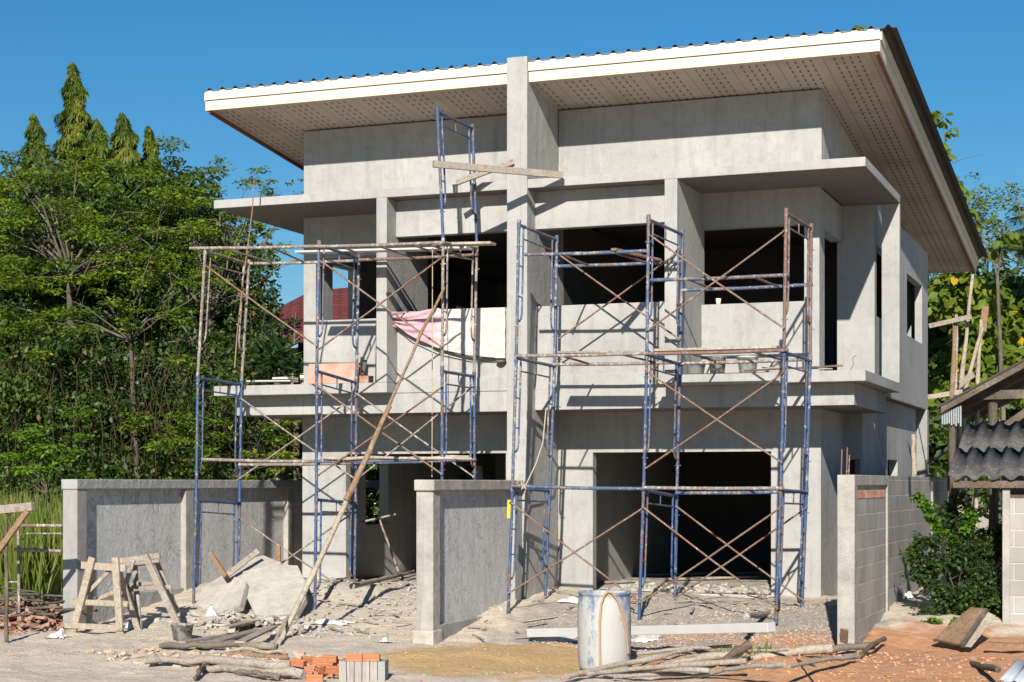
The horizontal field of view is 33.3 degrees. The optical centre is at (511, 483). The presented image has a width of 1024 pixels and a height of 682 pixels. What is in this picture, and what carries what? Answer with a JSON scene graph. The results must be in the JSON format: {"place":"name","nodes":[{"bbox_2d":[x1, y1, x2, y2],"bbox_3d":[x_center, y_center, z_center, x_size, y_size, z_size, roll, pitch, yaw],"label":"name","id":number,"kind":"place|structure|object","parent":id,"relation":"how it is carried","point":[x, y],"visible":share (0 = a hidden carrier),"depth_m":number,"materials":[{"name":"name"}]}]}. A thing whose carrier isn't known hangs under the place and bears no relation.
{"place":"outdoors","nodes":[
{"label":"outdoors","id":0,"kind":"place"},
{"bbox_2d":[0,489,1023,681],"bbox_3d":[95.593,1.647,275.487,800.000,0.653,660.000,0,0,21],"label":"ground","id":1,"kind":"structure","parent":0,"point":[901,627],"depth_m":19.41,"materials":[{"name":"soil"}]},
{"bbox_2d":[0,502,34,642],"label":"lean to","id":2,"kind":"object","parent":1,"relation":"on","point":[23,508],"visible":0.91,"depth_m":20.54,"materials":[{"name":"brown wood"}]},
{"bbox_2d":[0,485,62,604],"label":"reeds","id":3,"kind":"object","parent":1,"relation":"on","point":[37,569],"visible":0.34,"depth_m":24.03,"materials":[{"name":"plant"}]},
{"bbox_2d":[13,113,50,207],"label":"mast tree","id":4,"kind":"object","parent":1,"relation":"on","point":[34,132],"visible":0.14,"depth_m":43.83,"materials":[{"name":"green plant"}]},
{"bbox_2d":[0,598,69,634],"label":"brick rubble","id":5,"kind":"object","parent":1,"relation":"on","point":[48,623],"visible":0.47,"depth_m":22.01,"materials":[{"name":"brick"}]},
{"bbox_2d":[9,524,62,612],"bbox_3d":[-6.166,1.094,22.103,0.825,1.162,0.044,0,0,21],"label":"pipe rail","id":6,"kind":"object","parent":5,"relation":"on","point":[18,549],"visible":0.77,"depth_m":22.16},
{"bbox_2d":[0,587,97,619],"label":"twigs","id":7,"kind":"object","parent":5,"relation":"on","point":[35,600],"visible":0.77,"depth_m":22.36,"materials":[{"name":"wood"}]},
{"bbox_2d":[0,406,97,510],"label":"tree","id":8,"kind":"object","parent":1,"relation":"on","point":[11,456],"visible":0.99,"depth_m":26.82,"materials":[{"name":"green plant"}]},
{"bbox_2d":[49,62,93,180],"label":"mast tree","id":9,"kind":"object","parent":1,"relation":"on","point":[74,116],"visible":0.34,"depth_m":42.77,"materials":[{"name":"green plant"}]},
{"bbox_2d":[84,119,110,193],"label":"mast tree","id":10,"kind":"object","parent":1,"relation":"on","point":[103,149],"visible":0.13,"depth_m":41.81,"materials":[{"name":"green plant"}]},
{"bbox_2d":[64,556,140,633],"bbox_3d":[-5.107,1.430,21.460,0.875,1.052,0.478,0,0,21],"label":"sawhorse","id":11,"kind":"object","parent":1,"relation":"on","point":[115,567],"visible":0.84,"depth_m":21.31,"materials":[{"name":"brown wood"}]},
{"bbox_2d":[0,129,211,466],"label":"tree","id":12,"kind":"object","parent":1,"relation":"on","point":[82,266],"visible":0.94,"depth_m":34.15,"materials":[{"name":"green plant"}]},
{"bbox_2d":[0,186,240,478],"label":"tree","id":13,"kind":"object","parent":1,"relation":"on","point":[131,336],"visible":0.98,"depth_m":30.89,"materials":[{"name":"green plant"}]},
{"bbox_2d":[0,332,276,498],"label":"dry vines","id":14,"kind":"object","parent":13,"relation":"hanging from","point":[132,399],"visible":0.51,"depth_m":30.58,"materials":[{"name":"plant"}]},
{"bbox_2d":[100,112,159,348],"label":"mast tree","id":15,"kind":"object","parent":1,"relation":"on","point":[124,137],"visible":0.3,"depth_m":41.75,"materials":[{"name":"green plant"}]},
{"bbox_2d":[0,151,277,500],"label":"tree","id":16,"kind":"object","parent":1,"relation":"on","point":[80,194],"visible":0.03,"depth_m":39.85,"materials":[{"name":"green plant"}]},
{"bbox_2d":[120,553,180,629],"bbox_3d":[-4.448,1.373,21.552,1.408,1.016,0.531,0,0,40],"label":"sawhorse","id":17,"kind":"object","parent":1,"relation":"on","point":[132,563],"visible":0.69,"depth_m":21.60,"materials":[{"name":"brown wood"}]},
{"bbox_2d":[0,190,301,507],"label":"thicket","id":18,"kind":"object","parent":1,"relation":"on","point":[227,321],"visible":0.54,"depth_m":32.07,"materials":[{"name":"green plant"}]},
{"bbox_2d":[141,125,161,390],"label":"mast tree","id":19,"kind":"object","parent":1,"relation":"on","point":[148,132],"visible":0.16,"depth_m":42.37,"materials":[{"name":"green plant"}]},
{"bbox_2d":[170,623,194,639],"bbox_3d":[-3.958,1.775,20.532,0.294,0.190,0.286,0,0,21],"label":"bucket","id":20,"kind":"object","parent":1,"relation":"on","point":[182,631],"visible":0.96,"depth_m":20.43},
{"bbox_2d":[177,633,233,643],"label":"plank","id":21,"kind":"object","parent":1,"relation":"on","point":[200,639],"visible":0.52,"depth_m":20.07,"materials":[{"name":"brown wood"}]},
{"bbox_2d":[113,354,301,479],"bbox_3d":[-5.150,-0.056,29.608,3.428,4.437,2.716,0,0,3],"label":"tree","id":22,"kind":"object","parent":1,"relation":"on","point":[172,442],"visible":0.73,"depth_m":29.61,"materials":[{"name":"green plant"}]},
{"bbox_2d":[76,646,345,669],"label":"plaster crumbs","id":23,"kind":"object","parent":1,"relation":"on","point":[164,653],"visible":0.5,"depth_m":18.64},
{"bbox_2d":[144,655,290,668],"bbox_3d":[-3.044,1.839,17.675,1.573,0.146,0.117,0,0,9],"label":"log","id":24,"kind":"object","parent":1,"relation":"on","point":[250,662],"visible":0.93,"depth_m":17.64,"materials":[{"name":"brown wood"}]},
{"bbox_2d":[159,640,277,649],"bbox_3d":[-3.273,1.791,19.052,1.468,0.126,0.115,0,0,20],"label":"log","id":25,"kind":"object","parent":1,"relation":"on","point":[232,643],"visible":0.97,"depth_m":19.03,"materials":[{"name":"brown wood"}]},
{"bbox_2d":[61,479,378,623],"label":"boundary wall","id":26,"kind":"structure","parent":1,"relation":"on","point":[105,520],"depth_m":24.02,"materials":[{"name":"concrete"}]},
{"bbox_2d":[140,154,303,395],"bbox_3d":[-5.859,-2.354,35.580,4.071,9.012,3.137,0,0,-27],"label":"tree","id":27,"kind":"object","parent":1,"relation":"on","point":[238,240],"visible":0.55,"depth_m":35.27,"materials":[{"name":"green plant"}]},
{"bbox_2d":[150,260,303,407],"bbox_3d":[-5.379,-1.061,33.181,2.745,6.441,2.597,0,0,21],"label":"tree","id":28,"kind":"object","parent":1,"relation":"on","point":[263,334],"visible":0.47,"depth_m":32.99,"materials":[{"name":"green plant"}]},
{"bbox_2d":[214,577,248,613],"bbox_3d":[-3.653,1.526,22.623,0.548,0.562,0.652,0,0,21],"label":"concrete slab","id":29,"kind":"object","parent":1,"relation":"on","point":[234,595],"depth_m":22.55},
{"bbox_2d":[204,627,263,641],"bbox_3d":[-3.134,1.833,21.828,0.160,0.057,5.327,0,0,8],"label":"plank","id":30,"kind":"object","parent":1,"relation":"on","point":[237,635],"visible":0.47,"depth_m":20.43,"materials":[{"name":"brown wood"}]},
{"bbox_2d":[195,555,281,608],"bbox_3d":[-3.824,1.419,23.459,0.737,0.829,1.403,0,0,40],"label":"concrete slab","id":31,"kind":"object","parent":1,"relation":"on","point":[212,592],"depth_m":23.49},
{"bbox_2d":[227,549,259,577],"bbox_3d":[-3.712,1.092,23.526,0.525,0.388,0.071,0,0,-35],"label":"plank","id":32,"kind":"object","parent":31,"relation":"on","point":[243,562],"visible":1,"depth_m":23.52,"materials":[{"name":"brown wood"}]},
{"bbox_2d":[154,608,341,633],"bbox_3d":[-3.403,1.755,21.800,2.686,0.278,1.073,0,0,21],"label":"rubble pile","id":33,"kind":"object","parent":1,"relation":"on","point":[212,619],"visible":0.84,"depth_m":21.78,"materials":[{"name":"concrete"}]},
{"bbox_2d":[213,652,287,659],"bbox_3d":[-2.823,1.862,18.478,0.804,0.098,0.085,0,0,-7],"label":"log","id":34,"kind":"object","parent":1,"relation":"on","point":[274,656],"visible":0.88,"depth_m":18.46,"materials":[{"name":"brown wood"}]},
{"bbox_2d":[215,647,286,653],"bbox_3d":[-2.859,1.833,18.737,0.785,0.109,0.080,0,0,-19],"label":"log","id":35,"kind":"object","parent":1,"relation":"on","point":[256,650],"visible":0.87,"depth_m":18.73,"materials":[{"name":"brown wood"}]},
{"bbox_2d":[201,664,306,679],"bbox_3d":[-2.580,1.855,17.030,1.276,0.122,0.112,0,0,29],"label":"log","id":36,"kind":"object","parent":1,"relation":"on","point":[298,673],"visible":0.8,"depth_m":16.90,"materials":[{"name":"brown wood"}]},
{"bbox_2d":[235,625,277,642],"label":"plank","id":37,"kind":"object","parent":1,"relation":"on","point":[255,634],"visible":1,"depth_m":19.78,"materials":[{"name":"brown wood"}]},
{"bbox_2d":[233,669,281,680],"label":"log","id":38,"kind":"object","parent":1,"relation":"on","point":[272,675],"visible":1,"depth_m":16.76,"materials":[{"name":"brown wood"}]},
{"bbox_2d":[228,322,303,479],"bbox_3d":[-4.132,-1.259,30.002,1.347,3.249,1.462,0,0,21],"label":"spiky plant","id":39,"kind":"object","parent":1,"relation":"on","point":[279,359],"visible":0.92,"depth_m":29.94,"materials":[{"name":"green plant"}]},
{"bbox_2d":[241,564,306,619],"bbox_3d":[-3.115,1.433,22.573,0.772,0.693,1.393,0,0,-21],"label":"concrete slab","id":40,"kind":"object","parent":1,"relation":"on","point":[275,590],"depth_m":22.55,"materials":[{"name":"concrete"}]},
{"bbox_2d":[281,352,303,479],"bbox_3d":[-3.829,-1.008,30.512,0.916,2.838,0.828,0,0,-2],"label":"spiky plant","id":41,"kind":"object","parent":1,"relation":"on","point":[296,430],"visible":0.38,"depth_m":30.45,"materials":[{"name":"green plant"}]},
{"bbox_2d":[189,106,478,609],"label":"scaffold tower","id":42,"kind":"structure","parent":1,"relation":"on","point":[316,462],"depth_m":23.10,"materials":[{"name":"metal"}]},
{"bbox_2d":[234,181,254,367],"bbox_3d":[-3.747,-2.941,23.961,0.306,2.633,0.043,0,0,-23],"label":"stick","id":43,"kind":"object","parent":42,"relation":"attached to","point":[243,277],"visible":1,"depth_m":23.95,"materials":[{"name":"brown wood"}]},
{"bbox_2d":[295,246,471,253],"bbox_3d":[-1.756,-3.163,23.159,2.545,0.090,0.220,0,0,21],"label":"plank","id":44,"kind":"object","parent":42,"relation":"on","point":[414,249],"visible":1,"depth_m":23.11,"materials":[{"name":"grey wood"}]},
{"bbox_2d":[322,455,471,460],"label":"bamboo pole","id":45,"kind":"object","parent":42,"relation":"attached to","point":[456,457],"visible":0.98,"depth_m":22.15,"materials":[{"name":"brown wood"}]},
{"bbox_2d":[432,248,432,445],"bbox_3d":[-1.044,-1.590,22.409,0.018,2.998,0.011,0,0,21],"label":"rope","id":46,"kind":"object","parent":42,"relation":"hanging from","point":[432,349],"visible":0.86,"depth_m":22.40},
{"bbox_2d":[374,241,495,247],"bbox_3d":[-1.042,-3.134,22.407,1.712,0.080,0.200,0,0,21],"label":"plank","id":47,"kind":"object","parent":42,"relation":"on","point":[484,243],"visible":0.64,"depth_m":22.20,"materials":[{"name":"brown wood"}]},
{"bbox_2d":[456,159,514,184],"bbox_3d":[-0.360,-4.177,22.909,0.792,0.360,0.056,0,0,-4],"label":"plank","id":48,"kind":"object","parent":42,"relation":"on","point":[475,175],"visible":0.86,"depth_m":22.88,"materials":[{"name":"brown wood"}]},
{"bbox_2d":[432,160,562,178],"bbox_3d":[-0.172,-4.095,22.276,1.800,0.115,0.051,0,0,-21],"label":"plank","id":49,"kind":"object","parent":42,"relation":"on","point":[495,169],"visible":1,"depth_m":22.25,"materials":[{"name":"brown wood"}]},
{"bbox_2d":[161,578,512,639],"bbox_3d":[-2.327,1.600,22.461,4.767,0.581,4.008,0,0,21],"label":"concrete rubble","id":50,"kind":"object","parent":1,"relation":"on","point":[369,607],"visible":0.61,"depth_m":22.21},
{"bbox_2d":[349,570,414,588],"bbox_3d":[-1.825,1.348,24.591,0.087,0.129,4.997,0,0,6],"label":"log","id":51,"kind":"object","parent":50,"relation":"on","point":[359,584],"visible":1,"depth_m":23.74,"materials":[{"name":"brown wood"}]},
{"bbox_2d":[227,288,459,508],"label":"neighbour house","id":52,"kind":"structure","parent":1,"relation":"on","point":[340,304],"depth_m":45.04,"materials":[{"name":"tile"}]},
{"bbox_2d":[279,287,444,637],"bbox_3d":[-1.857,-0.247,21.198,2.436,4.545,0.134,0,0,-35],"label":"leaning pole","id":53,"kind":"object","parent":1,"relation":"on","point":[354,483],"visible":0.98,"depth_m":21.07,"materials":[{"name":"brown wood"}]},
{"bbox_2d":[339,659,387,681],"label":"block stack","id":54,"kind":"object","parent":1,"relation":"on","point":[358,671],"visible":0.84,"depth_m":16.40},
{"bbox_2d":[366,464,472,523],"bbox_3d":[-2.057,0.267,36.498,5.619,3.159,4.328,0,0,0],"label":"hedge","id":55,"kind":"object","parent":1,"relation":"on","point":[372,474],"visible":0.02,"depth_m":35.24,"materials":[{"name":"green plant"}]},
{"bbox_2d":[413,480,524,644],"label":"boundary wall","id":56,"kind":"structure","parent":1,"relation":"on","point":[462,541],"depth_m":21.00,"materials":[{"name":"concrete"}]},
{"bbox_2d":[179,577,799,640],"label":"wood scraps","id":57,"kind":"object","parent":1,"relation":"on","point":[672,623],"visible":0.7,"depth_m":21.80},
{"bbox_2d":[1,628,992,681],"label":"pebbles","id":58,"kind":"object","parent":1,"relation":"on","point":[448,656],"visible":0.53,"depth_m":18.41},
{"bbox_2d":[532,636,577,642],"bbox_3d":[0.533,1.843,20.354,0.617,0.077,0.398,0,0,21],"label":"sack","id":59,"kind":"object","parent":1,"relation":"on","point":[561,639],"visible":0.81,"depth_m":20.25,"materials":[{"name":"paper"}]},
{"bbox_2d":[203,24,988,598],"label":"house","id":60,"kind":"structure","parent":1,"relation":"on","point":[723,154],"depth_m":23.89,"materials":[{"name":"concrete"}]},
{"bbox_2d":[246,377,297,382],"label":"plank","id":61,"kind":"object","parent":60,"relation":"on","point":[285,379],"visible":1,"depth_m":24.71,"materials":[{"name":"grey wood"}]},
{"bbox_2d":[307,363,358,383],"bbox_3d":[-2.635,-1.627,25.192,0.824,0.303,0.064,0,0,21],"label":"board","id":62,"kind":"object","parent":60,"relation":"on","point":[346,370],"visible":0.79,"depth_m":25.18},
{"bbox_2d":[360,513,399,571],"bbox_3d":[-2.037,0.900,26.314,0.675,0.898,0.050,0,0,21],"label":"wooden prop","id":63,"kind":"object","parent":60,"relation":"on","point":[389,546],"visible":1,"depth_m":26.25,"materials":[{"name":"brown wood"}]},
{"bbox_2d":[393,307,504,357],"bbox_3d":[-0.930,-2.073,23.559,1.766,0.717,0.088,0,0,21],"label":"cloth sheet","id":64,"kind":"object","parent":60,"relation":"hanging from","point":[490,337],"visible":0.82,"depth_m":23.50,"materials":[{"name":"fabric"}]},
{"bbox_2d":[601,581,770,593],"bbox_3d":[3.020,1.477,25.224,2.474,0.042,3.686,0,0,21],"label":"floor rubble","id":65,"kind":"object","parent":60,"relation":"on","point":[741,589],"visible":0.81,"depth_m":24.05,"materials":[{"name":"concrete"}]},
{"bbox_2d":[635,571,763,575],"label":"plank","id":66,"kind":"object","parent":60,"relation":"on","point":[706,573],"visible":0.78,"depth_m":27.91,"materials":[{"name":"brown wood"}]},
{"bbox_2d":[665,576,758,579],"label":"plank","id":67,"kind":"object","parent":60,"relation":"on","point":[717,577],"visible":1,"depth_m":26.65,"materials":[{"name":"brown wood"}]},
{"bbox_2d":[708,356,726,372],"bbox_3d":[2.707,-1.567,22.538,0.262,0.210,0.254,0,0,21],"label":"bucket","id":68,"kind":"object","parent":60,"relation":"on","point":[717,368],"visible":0.67,"depth_m":22.45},
{"bbox_2d":[736,356,758,372],"bbox_3d":[3.087,-1.560,22.394,0.304,0.215,0.297,0,0,21],"label":"bucket","id":69,"kind":"object","parent":60,"relation":"on","point":[749,366],"visible":0.62,"depth_m":22.29,"materials":[{"name":"white plastic"}]},
{"bbox_2d":[577,590,630,669],"bbox_3d":[0.948,1.482,17.499,0.565,0.816,0.573,0,0,21],"label":"drum","id":70,"kind":"object","parent":1,"relation":"on","point":[604,625],"visible":0.91,"depth_m":17.28,"materials":[{"name":"plastic"}]},
{"bbox_2d":[564,654,665,679],"bbox_3d":[1.049,1.816,17.052,0.078,0.149,1.582,0,0,41],"label":"timber pole","id":71,"kind":"object","parent":1,"relation":"on","point":[646,659],"visible":0.95,"depth_m":17.05,"materials":[{"name":"brown wood"}]},
{"bbox_2d":[527,622,775,636],"bbox_3d":[1.452,1.627,19.012,0.130,0.393,3.661,0,0,-42],"label":"plank","id":72,"kind":"object","parent":1,"relation":"on","point":[758,627],"visible":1,"depth_m":18.50,"materials":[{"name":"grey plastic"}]},
{"bbox_2d":[602,667,710,674],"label":"timber pole","id":73,"kind":"object","parent":1,"relation":"on","point":[693,669],"visible":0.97,"depth_m":16.25,"materials":[{"name":"brown wood"}]},
{"bbox_2d":[506,208,814,623],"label":"scaffold tower","id":74,"kind":"structure","parent":1,"relation":"on","point":[780,490],"depth_m":21.39,"materials":[{"name":"blue"}]},
{"bbox_2d":[557,350,650,353],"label":"plank","id":75,"kind":"object","parent":74,"relation":"on","point":[577,352],"visible":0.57,"depth_m":21.65,"materials":[{"name":"brown wood"}]},
{"bbox_2d":[653,345,780,351],"bbox_3d":[2.531,-1.670,21.161,1.553,0.034,0.240,0,0,21],"label":"plank","id":76,"kind":"object","parent":74,"relation":"on","point":[715,348],"visible":0.86,"depth_m":21.05,"materials":[{"name":"brown wood"}]},
{"bbox_2d":[578,658,747,676],"bbox_3d":[1.422,1.757,16.356,1.710,0.261,0.069,0,0,25],"label":"timber pole","id":77,"kind":"object","parent":1,"relation":"on","point":[720,662],"visible":1,"depth_m":16.29,"materials":[{"name":"brown wood"}]},
{"bbox_2d":[613,671,727,678],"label":"timber pole","id":78,"kind":"object","parent":1,"relation":"on","point":[638,675],"visible":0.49,"depth_m":16.46,"materials":[{"name":"brown wood"}]},
{"bbox_2d":[631,644,731,655],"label":"timber pole","id":79,"kind":"object","parent":1,"relation":"on","point":[695,647],"visible":0.86,"depth_m":18.53,"materials":[{"name":"brown wood"}]},
{"bbox_2d":[531,595,836,655],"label":"gravel","id":80,"kind":"structure","parent":1,"relation":"on","point":[679,644],"depth_m":20.68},
{"bbox_2d":[660,650,747,663],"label":"timber pole","id":81,"kind":"object","parent":1,"relation":"on","point":[711,656],"visible":0.67,"depth_m":16.85,"materials":[{"name":"brown wood"}]},
{"bbox_2d":[723,640,751,658],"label":"timber pole","id":82,"kind":"object","parent":81,"relation":"on","point":[746,645],"visible":0.84,"depth_m":16.62,"materials":[{"name":"brown wood"}]},
{"bbox_2d":[692,661,785,677],"bbox_3d":[2.093,1.724,15.869,0.057,0.252,1.167,0,0,-38],"label":"timber pole","id":83,"kind":"object","parent":1,"relation":"on","point":[781,664],"visible":1,"depth_m":15.78,"materials":[{"name":"brown wood"}]},
{"bbox_2d":[752,643,832,659],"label":"timber pole","id":84,"kind":"object","parent":1,"relation":"on","point":[811,649],"visible":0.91,"depth_m":16.80,"materials":[{"name":"brown wood"}]},
{"bbox_2d":[787,654,860,668],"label":"timber pole","id":85,"kind":"object","parent":1,"relation":"on","point":[830,658],"visible":1,"depth_m":16.11,"materials":[{"name":"brown wood"}]},
{"bbox_2d":[822,642,874,654],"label":"timber pole","id":86,"kind":"object","parent":1,"relation":"on","point":[846,647],"visible":0.66,"depth_m":18.32,"materials":[{"name":"brown wood"}]},
{"bbox_2d":[707,652,1009,681],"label":"clods","id":87,"kind":"object","parent":1,"relation":"on","point":[890,658],"visible":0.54,"depth_m":16.59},
{"bbox_2d":[837,447,966,653],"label":"boundary wall","id":88,"kind":"structure","parent":1,"relation":"on","point":[880,519],"depth_m":19.93,"materials":[{"name":"concrete"}]},
{"bbox_2d":[911,434,916,475],"bbox_3d":[5.235,-0.379,22.272,0.081,0.540,0.078,0,0,21],"label":"wooden stake","id":89,"kind":"object","parent":88,"relation":"attached to","point":[913,458],"visible":1,"depth_m":22.25,"materials":[{"name":"brown wood"}]},
{"bbox_2d":[898,488,1001,618],"bbox_3d":[5.489,0.921,20.543,1.521,1.797,1.155,0,0,-29],"label":"bush","id":90,"kind":"object","parent":1,"relation":"on","point":[960,598],"visible":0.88,"depth_m":20.52,"materials":[{"name":"green plant"}]},
{"bbox_2d":[946,326,956,578],"bbox_3d":[6.531,-0.273,25.420,0.163,4.147,0.108,0,0,21],"label":"wooden pole","id":91,"kind":"object","parent":1,"relation":"on","point":[953,366],"visible":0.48,"depth_m":25.39,"materials":[{"name":"brown wood"}]},
{"bbox_2d":[929,314,971,327],"bbox_3d":[6.518,-2.418,25.425,0.632,0.191,0.040,0,0,21],"label":"board","id":92,"kind":"object","parent":91,"relation":"attached to","point":[951,321],"visible":1,"depth_m":25.41,"materials":[{"name":"brown wood"}]},
{"bbox_2d":[931,110,983,468],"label":"teak tree","id":93,"kind":"object","parent":1,"relation":"on","point":[968,193],"visible":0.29,"depth_m":40.90,"materials":[{"name":"green plant"}]},
{"bbox_2d":[932,607,995,647],"bbox_3d":[4.980,1.559,18.624,0.565,0.396,0.566,0,0,-24],"label":"wooden trough","id":94,"kind":"object","parent":1,"relation":"on","point":[969,626],"visible":1,"depth_m":18.60,"materials":[{"name":"brown wood"}]},
{"bbox_2d":[956,274,973,535],"bbox_3d":[6.767,-0.664,25.539,0.270,4.930,0.098,0,0,30],"label":"wooden pole","id":95,"kind":"object","parent":1,"relation":"on","point":[960,387],"visible":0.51,"depth_m":25.52,"materials":[{"name":"brown wood"}]},
{"bbox_2d":[929,400,1016,515],"bbox_3d":[8.554,-0.520,31.894,2.512,2.272,2.892,0,0,21],"label":"hedge","id":96,"kind":"object","parent":1,"relation":"on","point":[942,432],"visible":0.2,"depth_m":32.01,"materials":[{"name":"green plant"}]},
{"bbox_2d":[962,327,983,512],"bbox_3d":[6.883,-0.271,25.605,0.369,4.142,0.086,0,0,21],"label":"wooden pole","id":97,"kind":"object","parent":1,"relation":"on","point":[971,366],"visible":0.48,"depth_m":25.59,"materials":[{"name":"brown wood"}]},
{"bbox_2d":[928,264,1023,526],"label":"teak tree","id":98,"kind":"object","parent":1,"relation":"on","point":[945,302],"visible":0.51,"depth_m":34.92,"materials":[{"name":"green plant"}]},
{"bbox_2d":[928,256,1023,518],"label":"tree","id":99,"kind":"object","parent":1,"relation":"on","point":[938,336],"visible":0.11,"depth_m":37.39,"materials":[{"name":"green plant"}]},
{"bbox_2d":[974,319,982,580],"bbox_3d":[6.994,-0.333,25.672,0.155,4.267,0.091,0,0,21],"label":"wooden pole","id":100,"kind":"object","parent":1,"relation":"on","point":[977,381],"visible":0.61,"depth_m":25.64,"materials":[{"name":"brown wood"}]},
{"bbox_2d":[937,359,1023,585],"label":"shed","id":101,"kind":"structure","parent":1,"relation":"on","point":[990,396],"depth_m":23.22,"materials":[{"name":"brown wood"}]},
{"bbox_2d":[962,523,1000,550],"bbox_3d":[6.069,0.689,21.635,0.908,0.460,0.476,0,0,21],"label":"fern","id":102,"kind":"object","parent":1,"relation":"on","point":[983,530],"visible":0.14,"depth_m":21.62,"materials":[{"name":"green plant"}]},
{"bbox_2d":[969,661,1001,672],"bbox_3d":[4.424,1.718,16.120,0.074,0.139,1.318,0,0,2],"label":"log","id":103,"kind":"object","parent":1,"relation":"on","point":[988,667],"visible":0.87,"depth_m":15.82,"materials":[{"name":"wood"}]},
{"bbox_2d":[948,421,1023,622],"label":"shed","id":104,"kind":"structure","parent":1,"relation":"on","point":[993,453],"depth_m":20.06,"materials":[{"name":"grey concrete"}]},
{"bbox_2d":[968,181,1023,417],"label":"tree","id":105,"kind":"object","parent":1,"relation":"on","point":[1017,208],"visible":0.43,"depth_m":42.73,"materials":[{"name":"green plant"}]},
{"bbox_2d":[975,215,1021,558],"bbox_3d":[9.625,-1.582,33.683,0.925,7.484,1.336,0,0,-13],"label":"teak tree","id":106,"kind":"object","parent":1,"relation":"on","point":[1009,239],"visible":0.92,"depth_m":33.77,"materials":[{"name":"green plant"}]},
{"bbox_2d":[985,216,1023,264],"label":"tree","id":107,"kind":"object","parent":1,"relation":"on","point":[1015,246],"visible":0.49,"depth_m":34.95,"materials":[{"name":"green plant"}]},
{"bbox_2d":[998,658,1023,681],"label":"tin sheet","id":108,"kind":"object","parent":1,"relation":"on","point":[1014,672],"visible":1,"depth_m":15.54,"materials":[{"name":"metal"}]},
{"bbox_2d":[0,0,1023,480],"label":"sky","id":109,"kind":"structure","parent":0,"point":[152,62],"materials":[{"name":"blue"}]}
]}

